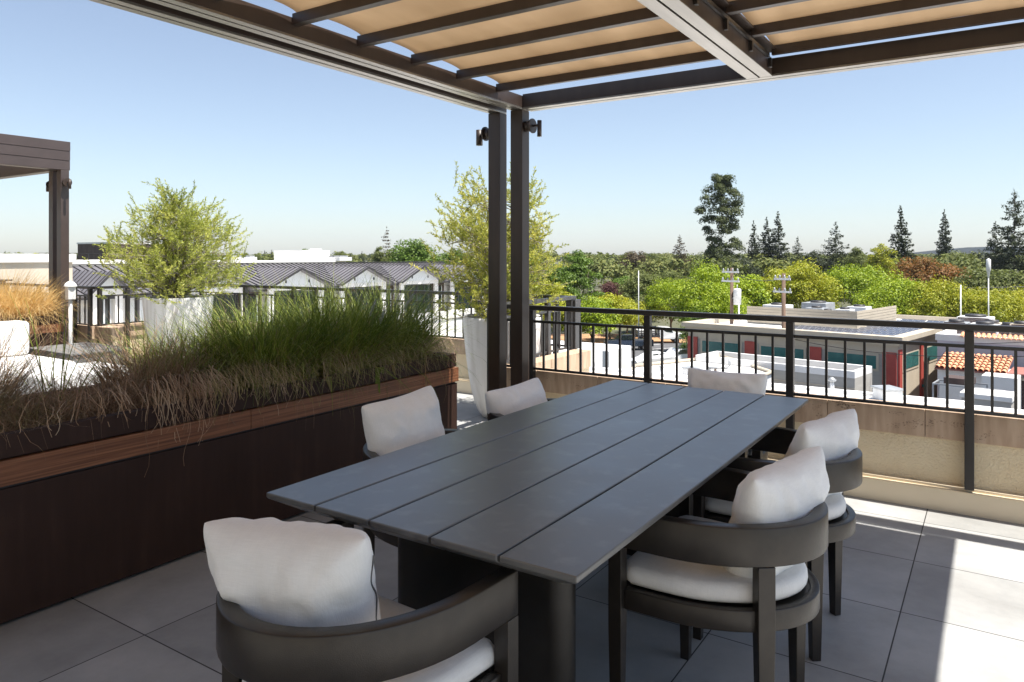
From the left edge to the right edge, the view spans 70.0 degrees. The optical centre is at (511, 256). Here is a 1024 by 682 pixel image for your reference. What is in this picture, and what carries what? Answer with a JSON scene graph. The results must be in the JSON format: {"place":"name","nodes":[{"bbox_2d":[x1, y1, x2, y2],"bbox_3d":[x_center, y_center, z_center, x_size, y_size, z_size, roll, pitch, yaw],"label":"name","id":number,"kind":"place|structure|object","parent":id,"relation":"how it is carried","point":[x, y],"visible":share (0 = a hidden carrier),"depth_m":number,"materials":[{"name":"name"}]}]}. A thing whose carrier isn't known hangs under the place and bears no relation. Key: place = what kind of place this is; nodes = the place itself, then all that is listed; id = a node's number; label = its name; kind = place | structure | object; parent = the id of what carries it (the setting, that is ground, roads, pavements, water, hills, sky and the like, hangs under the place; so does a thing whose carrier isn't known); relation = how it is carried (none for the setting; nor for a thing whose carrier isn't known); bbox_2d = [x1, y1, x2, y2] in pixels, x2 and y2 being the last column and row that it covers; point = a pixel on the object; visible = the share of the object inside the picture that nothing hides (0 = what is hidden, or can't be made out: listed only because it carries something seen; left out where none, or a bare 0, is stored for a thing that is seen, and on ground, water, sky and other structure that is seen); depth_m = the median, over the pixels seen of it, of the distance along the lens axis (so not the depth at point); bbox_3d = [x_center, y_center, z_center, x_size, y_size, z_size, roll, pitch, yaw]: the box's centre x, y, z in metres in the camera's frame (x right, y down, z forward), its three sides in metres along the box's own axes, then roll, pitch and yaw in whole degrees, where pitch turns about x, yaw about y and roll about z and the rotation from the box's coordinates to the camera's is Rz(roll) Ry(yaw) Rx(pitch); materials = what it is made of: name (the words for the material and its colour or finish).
{"place":"outdoors","nodes":[
{"label":"outdoors","id":0,"kind":"place"},
{"bbox_2d":[77,242,178,259],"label":"brown building","id":1,"kind":"structure","parent":0,"point":[88,250],"depth_m":112.64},
{"bbox_2d":[0,0,1023,256],"label":"sky","id":2,"kind":"structure","parent":0,"point":[309,156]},
{"bbox_2d":[365,259,1010,333],"bbox_3d":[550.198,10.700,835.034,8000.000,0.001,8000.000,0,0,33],"label":"ground","id":3,"kind":"structure","parent":0,"point":[675,324],"depth_m":120.23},
{"bbox_2d":[0,254,75,306],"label":"cream building","id":4,"kind":"structure","parent":3,"relation":"on","point":[22,261],"depth_m":28.57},
{"bbox_2d":[73,261,485,334],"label":"gabled building","id":5,"kind":"structure","parent":3,"relation":"on","point":[401,273],"depth_m":53.64,"materials":[{"name":"white paint"}]},
{"bbox_2d":[274,249,329,260],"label":"penthouse box","id":6,"kind":"object","parent":3,"relation":"on","point":[301,255],"visible":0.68,"depth_m":93.63,"materials":[{"name":"white paint"}]},
{"bbox_2d":[386,239,444,262],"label":"street tree","id":7,"kind":"object","parent":3,"relation":"on","point":[416,251],"visible":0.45,"depth_m":148.10,"materials":[{"name":"green plant"}]},
{"bbox_2d":[4,250,1023,287],"bbox_3d":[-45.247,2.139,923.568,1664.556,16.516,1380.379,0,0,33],"label":"distant wood","id":8,"kind":"object","parent":3,"relation":"on","point":[603,267],"visible":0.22,"depth_m":187.76,"materials":[{"name":"green plant"}]},
{"bbox_2d":[440,333,630,369],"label":"white roof block","id":9,"kind":"structure","parent":3,"relation":"on","point":[613,355],"depth_m":48.74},
{"bbox_2d":[557,249,604,301],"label":"street tree","id":10,"kind":"object","parent":3,"relation":"on","point":[580,270],"visible":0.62,"depth_m":103.79,"materials":[{"name":"green plant"}]},
{"bbox_2d":[551,334,685,342],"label":"bare earth strip","id":11,"kind":"object","parent":3,"relation":"on","point":[599,338],"visible":0.2,"depth_m":95.31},
{"bbox_2d":[540,263,580,297],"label":"street tree","id":12,"kind":"object","parent":11,"relation":"on","point":[562,278],"visible":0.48,"depth_m":99.22,"materials":[{"name":"green plant"}]},
{"bbox_2d":[590,292,640,338],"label":"street tree","id":13,"kind":"object","parent":11,"relation":"on","point":[618,304],"visible":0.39,"depth_m":90.95,"materials":[{"name":"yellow plant"}]},
{"bbox_2d":[644,276,695,327],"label":"shade tree","id":14,"kind":"object","parent":11,"relation":"on","point":[661,289],"visible":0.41,"depth_m":98.47,"materials":[{"name":"green plant"}]},
{"bbox_2d":[615,250,649,274],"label":"street tree","id":15,"kind":"object","parent":3,"relation":"on","point":[632,257],"visible":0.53,"depth_m":217.84,"materials":[{"name":"green plant"}]},
{"bbox_2d":[615,270,665,321],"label":"street tree","id":16,"kind":"object","parent":3,"relation":"on","point":[646,279],"visible":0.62,"depth_m":118.74,"materials":[{"name":"green plant"}]},
{"bbox_2d":[601,343,687,366],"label":"parking lot","id":17,"kind":"structure","parent":3,"relation":"on","point":[657,347],"depth_m":84.96,"materials":[{"name":"asphalt"}]},
{"bbox_2d":[561,294,624,342],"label":"street tree","id":18,"kind":"object","parent":17,"relation":"on","point":[600,318],"visible":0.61,"depth_m":84.72,"materials":[{"name":"green plant"}]},
{"bbox_2d":[603,333,653,349],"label":"pickup truck","id":19,"kind":"object","parent":17,"relation":"on","point":[626,338],"visible":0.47,"depth_m":83.16,"materials":[{"name":"metal"}]},
{"bbox_2d":[660,258,750,324],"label":"shade tree","id":20,"kind":"object","parent":17,"relation":"on","point":[708,275],"visible":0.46,"depth_m":79.09,"materials":[{"name":"green plant"}]},
{"bbox_2d":[629,355,770,382],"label":"white roof annex","id":21,"kind":"object","parent":3,"relation":"on","point":[669,366],"visible":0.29,"depth_m":40.83,"materials":[{"name":"stone"}]},
{"bbox_2d":[684,282,750,342],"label":"shade tree","id":22,"kind":"object","parent":3,"relation":"on","point":[718,301],"visible":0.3,"depth_m":72.20,"materials":[{"name":"green plant"}]},
{"bbox_2d":[693,173,746,269],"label":"pine tree","id":23,"kind":"object","parent":3,"relation":"on","point":[721,184],"visible":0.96,"depth_m":198.30,"materials":[{"name":"green plant"}]},
{"bbox_2d":[721,268,740,323],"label":"utility pole","id":24,"kind":"object","parent":3,"relation":"on","point":[735,296],"visible":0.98,"depth_m":51.88,"materials":[{"name":"white wood"}]},
{"bbox_2d":[717,257,765,281],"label":"street tree","id":25,"kind":"object","parent":3,"relation":"on","point":[753,270],"visible":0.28,"depth_m":178.41,"materials":[{"name":"green plant"}]},
{"bbox_2d":[727,274,792,313],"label":"street tree","id":26,"kind":"object","parent":3,"relation":"on","point":[752,288],"visible":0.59,"depth_m":97.36,"materials":[{"name":"green plant"}]},
{"bbox_2d":[764,211,791,271],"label":"conifer tree","id":27,"kind":"object","parent":3,"relation":"on","point":[771,253],"visible":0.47,"depth_m":221.66,"materials":[{"name":"green plant"}]},
{"bbox_2d":[696,351,871,391],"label":"white parapet building","id":28,"kind":"structure","parent":3,"relation":"on","point":[836,372],"depth_m":39.41,"materials":[{"name":"stone"}]},
{"bbox_2d":[551,341,1023,413],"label":"roof","id":29,"kind":"structure","parent":3,"relation":"on","point":[599,368],"depth_m":25.46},
{"bbox_2d":[870,385,902,401],"bbox_3d":[12.285,4.486,23.942,0.700,0.420,0.800,0,0,-7],"label":"roof vent","id":30,"kind":"object","parent":29,"relation":"on","point":[894,393],"visible":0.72,"depth_m":23.63,"materials":[{"name":"grey metal"}]},
{"bbox_2d":[759,256,847,308],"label":"shade tree","id":31,"kind":"object","parent":3,"relation":"on","point":[803,282],"visible":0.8,"depth_m":96.19,"materials":[{"name":"green plant"}]},
{"bbox_2d":[795,249,834,277],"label":"street tree","id":32,"kind":"object","parent":3,"relation":"on","point":[820,262],"visible":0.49,"depth_m":187.93,"materials":[{"name":"green plant"}]},
{"bbox_2d":[681,314,955,397],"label":"commercial building","id":33,"kind":"structure","parent":3,"relation":"on","point":[914,374],"depth_m":44.22,"materials":[{"name":"paint"}]},
{"bbox_2d":[747,306,895,329],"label":"roof screen","id":34,"kind":"object","parent":33,"relation":"on","point":[886,313],"visible":0.68,"depth_m":49.83,"materials":[{"name":"stone"}]},
{"bbox_2d":[821,222,852,276],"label":"conifer tree","id":35,"kind":"object","parent":3,"relation":"on","point":[835,240],"visible":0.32,"depth_m":189.74,"materials":[{"name":"green plant"}]},
{"bbox_2d":[839,246,868,271],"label":"street tree","id":36,"kind":"object","parent":3,"relation":"on","point":[857,253],"visible":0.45,"depth_m":174.10,"materials":[{"name":"green plant"}]},
{"bbox_2d":[816,261,905,307],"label":"shade tree","id":37,"kind":"object","parent":3,"relation":"on","point":[852,281],"visible":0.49,"depth_m":115.81,"materials":[{"name":"green plant"}]},
{"bbox_2d":[864,243,898,277],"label":"street tree","id":38,"kind":"object","parent":3,"relation":"on","point":[877,259],"visible":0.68,"depth_m":164.28,"materials":[{"name":"yellow plant"}]},
{"bbox_2d":[848,271,949,315],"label":"shade tree","id":39,"kind":"object","parent":3,"relation":"on","point":[886,295],"visible":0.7,"depth_m":101.54,"materials":[{"name":"green plant"}]},
{"bbox_2d":[887,205,916,266],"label":"conifer tree","id":40,"kind":"object","parent":3,"relation":"on","point":[902,246],"visible":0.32,"depth_m":194.21,"materials":[{"name":"green plant"}]},
{"bbox_2d":[885,255,957,286],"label":"street tree","id":41,"kind":"object","parent":3,"relation":"on","point":[922,270],"visible":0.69,"depth_m":147.41,"materials":[{"name":"orange plant"}]},
{"bbox_2d":[897,274,980,316],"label":"shade tree","id":42,"kind":"object","parent":3,"relation":"on","point":[949,293],"visible":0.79,"depth_m":97.86,"materials":[{"name":"green plant"}]},
{"bbox_2d":[934,209,953,260],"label":"redwood tree","id":43,"kind":"object","parent":3,"relation":"on","point":[943,247],"visible":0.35,"depth_m":224.76,"materials":[{"name":"green plant"}]},
{"bbox_2d":[935,330,1023,397],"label":"stucco building","id":44,"kind":"structure","parent":3,"relation":"on","point":[948,336],"depth_m":39.58,"materials":[{"name":"white paint"}]},
{"bbox_2d":[946,266,1014,293],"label":"street tree","id":45,"kind":"object","parent":3,"relation":"on","point":[979,272],"visible":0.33,"depth_m":143.22,"materials":[{"name":"green plant"}]},
{"bbox_2d":[945,285,1023,321],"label":"shade tree","id":46,"kind":"object","parent":3,"relation":"on","point":[1002,306],"visible":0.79,"depth_m":95.72,"materials":[{"name":"green plant"}]},
{"bbox_2d":[962,269,1023,293],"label":"street tree","id":47,"kind":"object","parent":3,"relation":"on","point":[1017,280],"visible":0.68,"depth_m":138.10,"materials":[{"name":"green plant"}]},
{"bbox_2d":[979,222,1012,271],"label":"redwood tree","id":48,"kind":"object","parent":3,"relation":"on","point":[994,235],"visible":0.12,"depth_m":189.99,"materials":[{"name":"green plant"}]},
{"bbox_2d":[981,189,1023,273],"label":"redwood tree","id":49,"kind":"object","parent":3,"relation":"on","point":[1011,250],"visible":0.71,"depth_m":174.72,"materials":[{"name":"green plant"}]},
{"label":"alley","id":50,"kind":"structure","parent":0,"visible":0},
{"bbox_2d":[932,375,1002,397],"bbox_3d":[20.397,8.061,32.653,2.660,5.277,1.360,0,0,40],"label":"pipe rack","id":51,"kind":"object","parent":50,"relation":"on","point":[957,380],"visible":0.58,"depth_m":32.76,"materials":[{"name":"grey metal"}]},
{"bbox_2d":[934,351,1023,399],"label":"tile roof shed","id":52,"kind":"structure","parent":50,"relation":"on","point":[982,365],"depth_m":36.75,"materials":[{"name":"tile"}]},
{"bbox_2d":[960,388,1013,408],"bbox_3d":[20.192,8.222,31.004,1.870,4.956,1.620,0,0,40],"label":"equipment housing","id":53,"kind":"object","parent":50,"relation":"on","point":[1002,399],"visible":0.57,"depth_m":30.43,"materials":[{"name":"white paint"}]},
{"bbox_2d":[982,372,1021,409],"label":"white gable shed","id":54,"kind":"structure","parent":50,"relation":"on","point":[1004,381],"depth_m":34.16,"materials":[{"name":"paint"}]},
{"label":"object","id":55,"kind":"structure","parent":0,"visible":0},
{"bbox_2d":[0,371,1023,681],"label":"terrace floor","id":56,"kind":"structure","parent":55,"relation":"on","point":[928,595],"depth_m":2.98,"materials":[{"name":"tile"}]},
{"bbox_2d":[0,314,63,353],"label":"planter box","id":57,"kind":"object","parent":56,"relation":"on","point":[47,329],"visible":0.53,"depth_m":8.89,"materials":[{"name":"metal"}]},
{"bbox_2d":[0,263,53,314],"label":"grass clump","id":58,"kind":"object","parent":57,"relation":"in","point":[17,285],"visible":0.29,"depth_m":9.21,"materials":[{"name":"plant"}]},
{"bbox_2d":[0,270,86,342],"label":"grass clump","id":59,"kind":"object","parent":57,"relation":"in","point":[37,308],"visible":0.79,"depth_m":8.81,"materials":[{"name":"plant"}]},
{"bbox_2d":[0,133,71,343],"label":"pergola","id":60,"kind":"object","parent":56,"relation":"on","point":[21,156],"visible":0.88,"depth_m":9.30,"materials":[{"name":"metal"}]},
{"bbox_2d":[0,320,74,382],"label":"garden sofa","id":61,"kind":"object","parent":56,"relation":"on","point":[20,331],"visible":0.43,"depth_m":7.78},
{"bbox_2d":[14,362,123,392],"bbox_3d":[-4.307,1.298,7.185,0.640,0.405,0.820,0,0,33],"label":"ottoman","id":62,"kind":"object","parent":56,"relation":"on","point":[58,372],"visible":0.14,"depth_m":6.96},
{"bbox_2d":[64,281,76,343],"bbox_3d":[-5.431,0.900,9.000,0.144,1.200,0.144,0,0,33],"label":"garden lantern","id":63,"kind":"object","parent":56,"relation":"on","point":[70,289],"visible":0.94,"depth_m":8.98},
{"bbox_2d":[29,342,130,364],"bbox_3d":[-5.097,1.288,8.622,1.040,0.425,0.690,0,0,33],"label":"coffee table","id":64,"kind":"object","parent":56,"relation":"on","point":[58,353],"visible":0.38,"depth_m":8.45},
{"bbox_2d":[77,323,122,345],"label":"parapet wall","id":65,"kind":"structure","parent":56,"relation":"on","point":[98,328],"depth_m":9.49,"materials":[{"name":"paint"}]},
{"bbox_2d":[0,282,92,342],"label":"terrace railing","id":66,"kind":"object","parent":65,"relation":"on","point":[90,305],"visible":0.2,"depth_m":9.69,"materials":[{"name":"metal"}]},
{"bbox_2d":[86,322,146,366],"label":"parapet wall","id":67,"kind":"structure","parent":56,"relation":"on","point":[92,333],"depth_m":10.00,"materials":[{"name":"paint"}]},
{"bbox_2d":[93,285,194,346],"bbox_3d":[-5.050,0.870,10.148,0.052,0.956,1.450,0,0,33],"label":"terrace railing","id":68,"kind":"object","parent":67,"relation":"on","point":[99,305],"visible":0.28,"depth_m":9.83,"materials":[{"name":"metal"}]},
{"bbox_2d":[142,295,212,355],"bbox_3d":[-4.115,0.998,9.023,0.796,1.004,0.799,0,0,33],"label":"plant pot","id":69,"kind":"object","parent":56,"relation":"on","point":[150,307],"visible":0.41,"depth_m":8.69,"materials":[{"name":"paint"}]},
{"bbox_2d":[82,177,256,307],"bbox_3d":[-4.142,-0.134,9.050,1.848,1.638,1.911,0,0,33],"label":"olive tree","id":70,"kind":"object","parent":69,"relation":"in","point":[180,240],"visible":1,"depth_m":8.80,"materials":[{"name":"green plant"}]},
{"bbox_2d":[0,351,458,623],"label":"planter box","id":71,"kind":"object","parent":56,"relation":"on","point":[77,518],"visible":0.58,"depth_m":3.50,"materials":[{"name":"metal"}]},
{"bbox_2d":[0,300,96,426],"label":"grass clump","id":72,"kind":"object","parent":71,"relation":"in","point":[23,367],"visible":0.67,"depth_m":3.44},
{"bbox_2d":[0,368,109,459],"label":"grass clump","id":73,"kind":"object","parent":71,"relation":"in","point":[30,418],"visible":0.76,"depth_m":3.25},
{"bbox_2d":[4,296,147,405],"bbox_3d":[-2.127,0.460,3.662,0.869,0.607,0.764,0,0,19],"label":"grass clump","id":74,"kind":"object","parent":71,"relation":"in","point":[63,361],"visible":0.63,"depth_m":3.56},
{"bbox_2d":[19,378,153,436],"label":"trailing strands","id":75,"kind":"object","parent":71,"relation":"on","point":[99,395],"visible":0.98,"depth_m":3.32,"materials":[{"name":"brown plant"}]},
{"bbox_2d":[4,353,173,425],"bbox_3d":[-2.058,0.659,3.582,0.819,0.392,0.804,0,0,33],"label":"grass clump","id":76,"kind":"object","parent":71,"relation":"in","point":[115,405],"visible":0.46,"depth_m":3.52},
{"bbox_2d":[41,308,248,421],"bbox_3d":[-1.933,0.578,3.939,1.141,0.632,1.148,0,0,16],"label":"grass clump","id":77,"kind":"object","parent":71,"relation":"in","point":[114,371],"visible":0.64,"depth_m":3.81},
{"bbox_2d":[84,302,288,410],"bbox_3d":[-1.893,0.653,4.337,1.309,0.795,1.279,0,0,-28],"label":"grass clump","id":78,"kind":"object","parent":71,"relation":"in","point":[185,356],"visible":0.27,"depth_m":4.14,"materials":[{"name":"plant"}]},
{"bbox_2d":[115,365,259,476],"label":"trailing strands","id":79,"kind":"object","parent":71,"relation":"hanging from","point":[180,386],"visible":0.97,"depth_m":3.67,"materials":[{"name":"brown plant"}]},
{"bbox_2d":[131,269,386,421],"bbox_3d":[-1.579,0.531,4.510,1.687,0.948,1.653,0,0,33],"label":"grass clump","id":80,"kind":"object","parent":71,"relation":"in","point":[285,349],"visible":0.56,"depth_m":4.32,"materials":[{"name":"plant"}]},
{"bbox_2d":[188,346,400,426],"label":"trailing strands","id":81,"kind":"object","parent":71,"relation":"on","point":[258,371],"visible":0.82,"depth_m":4.09,"materials":[{"name":"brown plant"}]},
{"bbox_2d":[221,257,441,412],"bbox_3d":[-1.247,0.533,4.870,1.726,1.115,1.759,0,0,33],"label":"grass clump","id":82,"kind":"object","parent":71,"relation":"in","point":[371,337],"visible":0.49,"depth_m":4.69,"materials":[{"name":"plant"}]},
{"bbox_2d":[291,270,487,399],"bbox_3d":[-0.951,0.558,5.352,1.659,1.002,1.677,0,0,33],"label":"grass clump","id":83,"kind":"object","parent":71,"relation":"in","point":[417,330],"visible":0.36,"depth_m":5.19,"materials":[{"name":"plant"}]},
{"bbox_2d":[339,334,458,380],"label":"trailing strands","id":84,"kind":"object","parent":71,"relation":"hanging from","point":[423,354],"visible":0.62,"depth_m":5.09,"materials":[{"name":"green plant"}]},
{"bbox_2d":[216,519,517,681],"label":"dining chair","id":85,"kind":"object","parent":56,"relation":"on","point":[445,640],"visible":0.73,"depth_m":1.55,"materials":[{"name":"metal"}]},
{"bbox_2d":[203,517,380,626],"bbox_3d":[-0.497,0.795,1.725,0.429,0.375,0.252,-2,21,18],"label":"scatter pillow","id":86,"kind":"object","parent":85,"relation":"on","point":[273,570],"visible":0.62,"depth_m":1.61,"materials":[{"name":"fabric"}]},
{"bbox_2d":[211,319,551,393],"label":"parapet wall","id":87,"kind":"structure","parent":56,"relation":"on","point":[463,384],"depth_m":8.12,"materials":[{"name":"paint"}]},
{"bbox_2d":[196,284,566,353],"bbox_3d":[-2.062,0.870,9.047,6.240,0.956,0.052,0,0,33],"label":"terrace railing","id":88,"kind":"object","parent":87,"relation":"on","point":[245,289],"visible":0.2,"depth_m":9.13,"materials":[{"name":"metal"}]},
{"bbox_2d":[363,429,460,557],"bbox_3d":[-0.325,1.134,2.987,0.567,0.731,0.638,0,0,33],"label":"dining chair","id":89,"kind":"object","parent":56,"relation":"on","point":[371,533],"visible":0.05,"depth_m":2.85,"materials":[{"name":"metal"}]},
{"bbox_2d":[361,386,444,455],"bbox_3d":[-0.434,0.778,3.059,0.197,0.404,0.450,-15,-6,30],"label":"scatter pillow","id":90,"kind":"object","parent":89,"relation":"on","point":[402,421],"visible":0.59,"depth_m":2.95,"materials":[{"name":"fabric"}]},
{"bbox_2d":[463,313,540,417],"bbox_3d":[-0.086,1.029,6.884,0.745,0.942,0.748,0,0,33],"label":"plant pot","id":91,"kind":"object","parent":56,"relation":"on","point":[476,364],"visible":0.38,"depth_m":6.65,"materials":[{"name":"ceramic"}]},
{"bbox_2d":[409,160,576,319],"bbox_3d":[-0.155,-0.076,6.842,1.472,1.679,1.521,0,0,12],"label":"olive tree","id":92,"kind":"object","parent":91,"relation":"in","point":[478,236],"visible":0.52,"depth_m":6.77,"materials":[{"name":"green plant"}]},
{"bbox_2d":[488,398,555,420],"bbox_3d":[0.156,1.134,3.692,0.567,0.731,0.638,0,0,33],"label":"dining chair","id":93,"kind":"object","parent":56,"relation":"on","point":[491,416],"visible":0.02,"depth_m":3.58,"materials":[{"name":"metal"}]},
{"bbox_2d":[485,378,546,414],"bbox_3d":[0.060,0.849,3.789,0.192,0.384,0.517,-23,-12,29],"label":"scatter pillow","id":94,"kind":"object","parent":93,"relation":"on","point":[518,397],"visible":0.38,"depth_m":3.68,"materials":[{"name":"fabric"}]},
{"bbox_2d":[267,380,807,681],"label":"dining table","id":95,"kind":"object","parent":56,"relation":"on","point":[553,502],"visible":0.91,"depth_m":2.25,"materials":[{"name":"metal"}]},
{"bbox_2d":[89,0,1023,390],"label":"pergola","id":96,"kind":"object","parent":56,"relation":"on","point":[513,44],"visible":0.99,"depth_m":4.09,"materials":[{"name":"brown metal"}]},
{"bbox_2d":[536,349,590,371],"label":"parapet wall","id":97,"kind":"structure","parent":56,"relation":"on","point":[573,360],"depth_m":6.84,"materials":[{"name":"paint"}]},
{"bbox_2d":[507,296,575,361],"bbox_3d":[0.233,0.870,6.715,0.052,0.956,1.410,0,0,33],"label":"terrace railing","id":98,"kind":"object","parent":97,"relation":"on","point":[547,317],"visible":0.3,"depth_m":6.87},
{"bbox_2d":[566,299,580,348],"bbox_3d":[0.610,0.672,7.287,0.110,0.486,0.110,0,0,33],"label":"corner post","id":99,"kind":"object","parent":97,"relation":"on","point":[576,315],"visible":0.4,"depth_m":7.25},
{"bbox_2d":[608,467,827,681],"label":"dining chair","id":100,"kind":"object","parent":56,"relation":"on","point":[672,569],"visible":0.84,"depth_m":2.14,"materials":[{"name":"metal"}]},
{"bbox_2d":[723,446,829,577],"bbox_3d":[0.825,0.836,2.297,0.450,0.423,0.202,-3,16,-43],"label":"scatter pillow","id":101,"kind":"object","parent":100,"relation":"on","point":[793,487],"visible":0.52,"depth_m":2.17,"materials":[{"name":"fabric"}]},
{"bbox_2d":[748,449,767,459],"bbox_3d":[1.122,1.134,4.041,0.638,0.731,0.567,0,0,33],"label":"dining chair","id":102,"kind":"object","parent":56,"relation":"on","point":[756,454],"visible":0.09,"depth_m":3.65,"materials":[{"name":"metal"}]},
{"bbox_2d":[688,368,767,395],"bbox_3d":[1.190,0.834,4.098,0.450,0.384,0.194,0,-12,33],"label":"scatter pillow","id":103,"kind":"object","parent":102,"relation":"on","point":[753,383],"visible":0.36,"depth_m":4.05,"materials":[{"name":"fabric"}]},
{"bbox_2d":[507,364,1023,524],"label":"parapet wall","id":104,"kind":"structure","parent":56,"relation":"on","point":[914,457],"depth_m":4.39,"materials":[{"name":"paint"}]},
{"bbox_2d":[487,304,1023,490],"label":"terrace railing","id":105,"kind":"object","parent":104,"relation":"on","point":[968,410],"visible":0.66,"depth_m":4.75,"materials":[{"name":"metal"}]},
{"bbox_2d":[693,427,862,660],"bbox_3d":[1.114,1.134,2.982,0.567,0.731,0.638,0,0,33],"label":"dining chair","id":106,"kind":"object","parent":56,"relation":"on","point":[845,473],"visible":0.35,"depth_m":2.82,"materials":[{"name":"metal"}]},
{"bbox_2d":[784,409,859,496],"bbox_3d":[1.241,0.838,2.955,0.440,0.404,0.205,-3,17,-42],"label":"scatter pillow","id":107,"kind":"object","parent":106,"relation":"on","point":[834,435],"visible":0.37,"depth_m":2.84,"materials":[{"name":"fabric"}]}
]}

